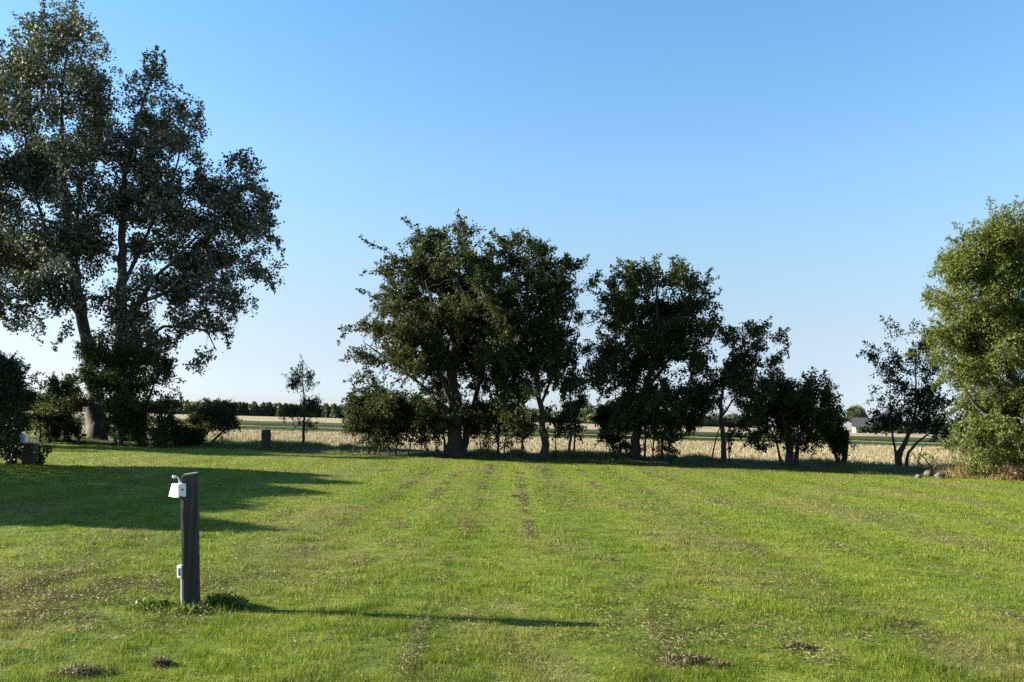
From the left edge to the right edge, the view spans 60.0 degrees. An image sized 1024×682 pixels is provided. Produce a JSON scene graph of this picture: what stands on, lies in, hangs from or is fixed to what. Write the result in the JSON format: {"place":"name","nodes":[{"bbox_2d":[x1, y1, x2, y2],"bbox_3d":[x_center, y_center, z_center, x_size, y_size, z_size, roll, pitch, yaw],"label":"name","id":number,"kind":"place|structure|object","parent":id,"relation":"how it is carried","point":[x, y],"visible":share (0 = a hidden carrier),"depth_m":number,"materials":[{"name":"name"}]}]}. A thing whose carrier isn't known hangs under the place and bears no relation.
{"place":"outdoors","nodes":[
{"label":"outdoors","id":0,"kind":"place"},
{"bbox_2d":[2,435,957,477],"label":"verge","id":1,"kind":"structure","parent":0,"point":[914,470],"depth_m":34.75,"materials":[{"name":"plant"}]},
{"bbox_2d":[23,370,94,443],"bbox_3d":[-20.517,3.089,39.722,3.180,3.610,4.302,3,-5,-16],"label":"elder bush","id":2,"kind":"object","parent":1,"relation":"on","point":[56,421],"visible":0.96,"depth_m":39.38,"materials":[{"name":"green plant"}]},
{"bbox_2d":[0,0,127,439],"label":"poplar tree","id":3,"kind":"object","parent":1,"relation":"on","point":[30,167],"visible":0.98,"depth_m":41.79,"materials":[{"name":"green plant"}]},
{"bbox_2d":[65,335,187,447],"bbox_3d":[-17.165,2.341,39.268,6.142,5.272,3.966,1,-5,0],"label":"elder bush","id":4,"kind":"object","parent":1,"relation":"on","point":[114,378],"visible":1,"depth_m":38.74,"materials":[{"name":"green plant"}]},
{"bbox_2d":[74,44,288,440],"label":"poplar tree","id":5,"kind":"object","parent":1,"relation":"on","point":[165,203],"visible":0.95,"depth_m":41.97,"materials":[{"name":"green plant"}]},
{"bbox_2d":[172,421,207,444],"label":"shrub","id":6,"kind":"object","parent":1,"relation":"on","point":[194,437],"visible":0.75,"depth_m":39.88,"materials":[{"name":"green plant"}]},
{"bbox_2d":[185,397,242,442],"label":"bush","id":7,"kind":"object","parent":1,"relation":"on","point":[218,414],"visible":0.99,"depth_m":40.32,"materials":[{"name":"green plant"}]},
{"bbox_2d":[279,354,322,444],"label":"young tree","id":8,"kind":"object","parent":1,"relation":"on","point":[289,411],"visible":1,"depth_m":40.05,"materials":[{"name":"green plant"}]},
{"bbox_2d":[340,386,455,455],"bbox_3d":[-4.559,3.350,35.574,4.810,3.150,3.482,1,-5,0],"label":"hawthorn bush","id":9,"kind":"object","parent":1,"relation":"on","point":[366,421],"visible":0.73,"depth_m":35.16,"materials":[{"name":"green plant"}]},
{"bbox_2d":[337,208,528,455],"bbox_3d":[-3.179,-0.012,35.943,8.151,10.323,8.297,1,-5,0],"label":"hawthorn tree","id":10,"kind":"object","parent":1,"relation":"on","point":[459,313],"visible":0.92,"depth_m":34.68,"materials":[{"name":"green plant"}]},
{"bbox_2d":[460,398,536,452],"bbox_3d":[-0.698,3.755,37.312,3.806,2.841,3.680,1,-5,0],"label":"hawthorn bush","id":11,"kind":"object","parent":1,"relation":"on","point":[484,443],"visible":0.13,"depth_m":37.09,"materials":[{"name":"green plant"}]},
{"bbox_2d":[477,227,617,458],"bbox_3d":[1.629,0.242,35.331,5.880,9.740,6.641,1,-5,0],"label":"hawthorn tree","id":12,"kind":"object","parent":1,"relation":"on","point":[551,356],"visible":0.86,"depth_m":34.03,"materials":[{"name":"green plant"}]},
{"bbox_2d":[562,391,589,451],"bbox_3d":[2.702,3.587,37.631,1.295,3.404,1.731,1,-5,0],"label":"young tree","id":13,"kind":"object","parent":1,"relation":"on","point":[581,401],"visible":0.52,"depth_m":37.70,"materials":[{"name":"green plant"}]},
{"bbox_2d":[587,399,641,454],"bbox_3d":[4.367,3.846,37.128,2.428,2.877,3.092,1,-5,0],"label":"hawthorn bush","id":14,"kind":"object","parent":1,"relation":"on","point":[602,414],"visible":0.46,"depth_m":36.83,"materials":[{"name":"green plant"}]},
{"bbox_2d":[582,253,725,464],"bbox_3d":[5.657,0.831,35.169,5.889,8.910,5.530,1,-5,0],"label":"hawthorn tree","id":15,"kind":"object","parent":1,"relation":"on","point":[638,407],"visible":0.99,"depth_m":34.48,"materials":[{"name":"green plant"}]},
{"bbox_2d":[681,315,791,461],"bbox_3d":[8.847,2.061,35.387,4.414,6.386,4.071,-1,-5,22],"label":"hawthorn tree","id":16,"kind":"object","parent":1,"relation":"on","point":[735,371],"visible":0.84,"depth_m":35.00,"materials":[{"name":"green plant"}]},
{"bbox_2d":[738,366,847,463],"bbox_3d":[10.720,3.082,34.157,4.663,4.221,3.769,1,-5,0],"label":"hawthorn tree","id":17,"kind":"object","parent":1,"relation":"on","point":[790,409],"visible":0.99,"depth_m":33.54,"materials":[{"name":"green plant"}]},
{"bbox_2d":[823,404,858,462],"bbox_3d":[12.757,3.894,34.859,1.716,2.915,1.325,1,-5,0],"label":"forked bush","id":18,"kind":"object","parent":1,"relation":"on","point":[839,446],"visible":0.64,"depth_m":34.65,"materials":[{"name":"green plant"}]},
{"bbox_2d":[856,315,967,465],"bbox_3d":[15.424,2.139,34.454,3.508,6.392,5.038,-3,-7,40],"label":"hawthorn tree","id":19,"kind":"object","parent":1,"relation":"on","point":[891,417],"visible":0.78,"depth_m":34.67,"materials":[{"name":"green plant"}]},
{"bbox_2d":[923,469,932,475],"bbox_3d":[14.385,4.592,30.645,0.294,0.315,0.298,4,-6,-24],"label":"stone","id":20,"kind":"object","parent":1,"relation":"on","point":[928,472],"visible":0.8,"depth_m":30.55,"materials":[{"name":"grey stone"}]},
{"bbox_2d":[916,413,990,477],"bbox_3d":[15.236,3.694,30.120,3.019,2.493,1.790,5,-6,-39],"label":"bramble bush","id":21,"kind":"object","parent":1,"relation":"on","point":[953,441],"visible":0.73,"depth_m":29.84,"materials":[{"name":"green plant"}]},
{"bbox_2d":[23,411,963,467],"bbox_3d":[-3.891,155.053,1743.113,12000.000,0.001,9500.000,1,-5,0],"label":"field","id":22,"kind":"structure","parent":0,"point":[338,420],"depth_m":85.34,"materials":[{"name":"beige plant"}]},
{"bbox_2d":[176,402,199,414],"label":"distant tree","id":23,"kind":"object","parent":22,"relation":"on","point":[186,407],"visible":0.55,"depth_m":258.05,"materials":[{"name":"green plant"}]},
{"bbox_2d":[4,425,991,466],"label":"stubble","id":24,"kind":"object","parent":22,"relation":"on","point":[563,443],"visible":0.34,"depth_m":58.54,"materials":[{"name":"beige plant"}]},
{"bbox_2d":[81,421,914,442],"bbox_3d":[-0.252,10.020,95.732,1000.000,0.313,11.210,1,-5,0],"label":"field strip","id":25,"kind":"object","parent":22,"relation":"on","point":[596,434],"visible":0.04,"depth_m":98.32,"materials":[{"name":"beige plant"}]},
{"bbox_2d":[62,436,951,463],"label":"field weeds","id":26,"kind":"object","parent":22,"relation":"on","point":[754,457],"visible":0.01,"depth_m":39.89,"materials":[{"name":"green plant"}]},
{"bbox_2d":[21,397,1022,433],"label":"wood","id":27,"kind":"object","parent":22,"relation":"on","point":[254,408],"visible":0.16,"depth_m":440.13,"materials":[{"name":"green plant"}]},
{"bbox_2d":[76,422,967,447],"bbox_3d":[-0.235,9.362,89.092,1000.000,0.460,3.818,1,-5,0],"label":"field strip","id":28,"kind":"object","parent":22,"relation":"on","point":[276,428],"visible":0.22,"depth_m":88.27,"materials":[{"name":"beige plant"}]},
{"bbox_2d":[74,416,1017,442],"bbox_3d":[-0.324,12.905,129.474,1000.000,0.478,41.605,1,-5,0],"label":"field strip","id":29,"kind":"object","parent":22,"relation":"on","point":[595,431],"visible":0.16,"depth_m":112.69,"materials":[{"name":"beige plant"}]},
{"bbox_2d":[578,403,594,424],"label":"distant tree","id":30,"kind":"object","parent":22,"relation":"on","point":[587,410],"visible":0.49,"depth_m":347.79,"materials":[{"name":"green plant"}]},
{"bbox_2d":[585,412,595,424],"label":"distant tree","id":31,"kind":"object","parent":22,"relation":"on","point":[589,419],"visible":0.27,"depth_m":298.41,"materials":[{"name":"green plant"}]},
{"bbox_2d":[844,405,868,422],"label":"distant tree","id":32,"kind":"object","parent":22,"relation":"on","point":[860,413],"visible":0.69,"depth_m":332.82,"materials":[{"name":"green plant"}]},
{"bbox_2d":[851,417,881,432],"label":"farmhouse","id":33,"kind":"object","parent":22,"relation":"on","point":[857,421],"visible":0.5,"depth_m":298.10,"materials":[{"name":"tile"}]},
{"bbox_2d":[855,421,900,433],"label":"distant bush","id":34,"kind":"object","parent":22,"relation":"on","point":[864,429],"visible":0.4,"depth_m":283.17,"materials":[{"name":"green plant"}]},
{"bbox_2d":[0,443,1023,681],"bbox_3d":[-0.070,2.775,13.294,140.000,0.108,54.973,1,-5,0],"label":"lawn","id":35,"kind":"structure","parent":0,"point":[636,631],"depth_m":9.70,"materials":[{"name":"green plant"}]},
{"bbox_2d":[3,444,21,463],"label":"weed clump","id":36,"kind":"object","parent":35,"relation":"on","point":[12,454],"visible":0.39,"depth_m":24.85,"materials":[{"name":"green plant"}]},
{"bbox_2d":[0,351,27,465],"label":"clipped hedge","id":37,"kind":"object","parent":35,"relation":"on","point":[11,378],"visible":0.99,"depth_m":24.38,"materials":[{"name":"green plant"}]},
{"bbox_2d":[0,351,45,445],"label":"elder bush","id":38,"kind":"object","parent":35,"relation":"on","point":[31,398],"visible":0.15,"depth_m":36.96,"materials":[{"name":"green plant"}]},
{"bbox_2d":[19,434,39,464],"bbox_3d":[-13.522,3.082,24.806,0.465,0.935,0.320,1,-5,0],"label":"service bollard","id":39,"kind":"object","parent":35,"relation":"on","point":[26,459],"visible":0.78,"depth_m":24.67,"materials":[{"name":"grey plastic"}]},
{"bbox_2d":[28,436,54,465],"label":"weed clump","id":40,"kind":"object","parent":35,"relation":"on","point":[40,458],"visible":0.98,"depth_m":24.52,"materials":[{"name":"green plant"}]},
{"bbox_2d":[43,661,124,678],"bbox_3d":[-2.553,1.962,5.268,0.444,0.125,0.293,1,-5,0],"label":"grass heap","id":41,"kind":"object","parent":35,"relation":"on","point":[88,670],"depth_m":5.25,"materials":[{"name":"brown plant"}]},
{"bbox_2d":[115,597,183,610],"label":"weed clump","id":42,"kind":"object","parent":35,"relation":"on","point":[149,601],"visible":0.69,"depth_m":7.14,"materials":[{"name":"green plant"}]},
{"bbox_2d":[145,654,178,667],"bbox_3d":[-2.164,1.998,5.482,0.230,0.116,0.178,1,-5,0],"label":"grass heap","id":43,"kind":"object","parent":35,"relation":"on","point":[162,661],"depth_m":5.48,"materials":[{"name":"brown plant"}]},
{"bbox_2d":[169,472,200,605],"bbox_3d":[-2.672,1.729,7.226,0.236,1.298,0.244,-1,-5,-13],"label":"hookup post","id":44,"kind":"object","parent":35,"relation":"on","point":[186,490],"visible":0.94,"depth_m":7.19,"materials":[{"name":"brown wood"}]},
{"bbox_2d":[163,604,213,613],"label":"weed clump","id":45,"kind":"object","parent":35,"relation":"on","point":[190,605],"visible":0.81,"depth_m":7.05,"materials":[{"name":"green plant"}]},
{"bbox_2d":[171,603,217,612],"bbox_3d":[-2.596,2.170,7.198,0.435,0.075,0.330,1,-5,0],"label":"soil mound","id":46,"kind":"object","parent":35,"relation":"on","point":[193,609],"visible":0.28,"depth_m":7.13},
{"bbox_2d":[200,590,253,610],"bbox_3d":[-2.382,2.125,7.272,0.545,0.156,0.375,0,-5,11],"label":"weed clump","id":47,"kind":"object","parent":35,"relation":"on","point":[225,598],"visible":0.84,"depth_m":7.24,"materials":[{"name":"green plant"}]},
{"bbox_2d":[260,429,270,449],"bbox_3d":[-10.546,4.263,38.005,0.488,0.972,0.460,4,-6,-31],"label":"bollard","id":48,"kind":"object","parent":35,"relation":"on","point":[265,443],"visible":0.89,"depth_m":37.84,"materials":[{"name":"grey metal"}]},
{"bbox_2d":[0,463,1023,681],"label":"grass cuttings","id":49,"kind":"object","parent":35,"relation":"on","point":[134,579],"depth_m":7.75,"materials":[{"name":"green plant"}]},
{"bbox_2d":[650,649,725,666],"bbox_3d":[1.192,2.147,5.990,0.541,0.128,0.329,1,-5,0],"label":"grass heap","id":50,"kind":"object","parent":35,"relation":"on","point":[688,658],"depth_m":5.97,"materials":[{"name":"plant"}]},
{"bbox_2d":[705,658,736,669],"bbox_3d":[1.395,2.152,5.883,0.214,0.122,0.185,1,-5,0],"label":"grass heap","id":51,"kind":"object","parent":35,"relation":"on","point":[719,663],"depth_m":5.86,"materials":[{"name":"brown plant"}]},
{"bbox_2d":[775,638,816,650],"bbox_3d":[2.042,2.187,6.367,0.323,0.112,0.215,1,-5,0],"label":"grass heap","id":52,"kind":"object","parent":35,"relation":"on","point":[797,644],"depth_m":6.35,"materials":[{"name":"brown plant"}]},
{"bbox_2d":[934,472,944,477],"bbox_3d":[14.358,4.536,29.775,0.324,0.264,0.503,-2,-6,33],"label":"stone","id":53,"kind":"object","parent":35,"relation":"on","point":[938,475],"visible":0.79,"depth_m":29.61,"materials":[{"name":"grey stone"}]},
{"bbox_2d":[902,194,1023,478],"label":"willow tree","id":54,"kind":"object","parent":35,"relation":"on","point":[989,261],"visible":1,"depth_m":29.53,"materials":[{"name":"green plant"}]},
{"bbox_2d":[918,450,1023,480],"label":"dry grass","id":55,"kind":"structure","parent":35,"relation":"on","point":[994,476],"depth_m":29.77,"materials":[{"name":"brown plant"}]},
{"bbox_2d":[999,461,1023,481],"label":"withered shrub","id":56,"kind":"object","parent":35,"relation":"on","point":[1019,475],"visible":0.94,"depth_m":28.34,"materials":[{"name":"brown plant"}]},
{"bbox_2d":[0,0,1023,427],"label":"sky","id":57,"kind":"structure","parent":0,"point":[819,156],"materials":[{"name":"blue"}]}
]}

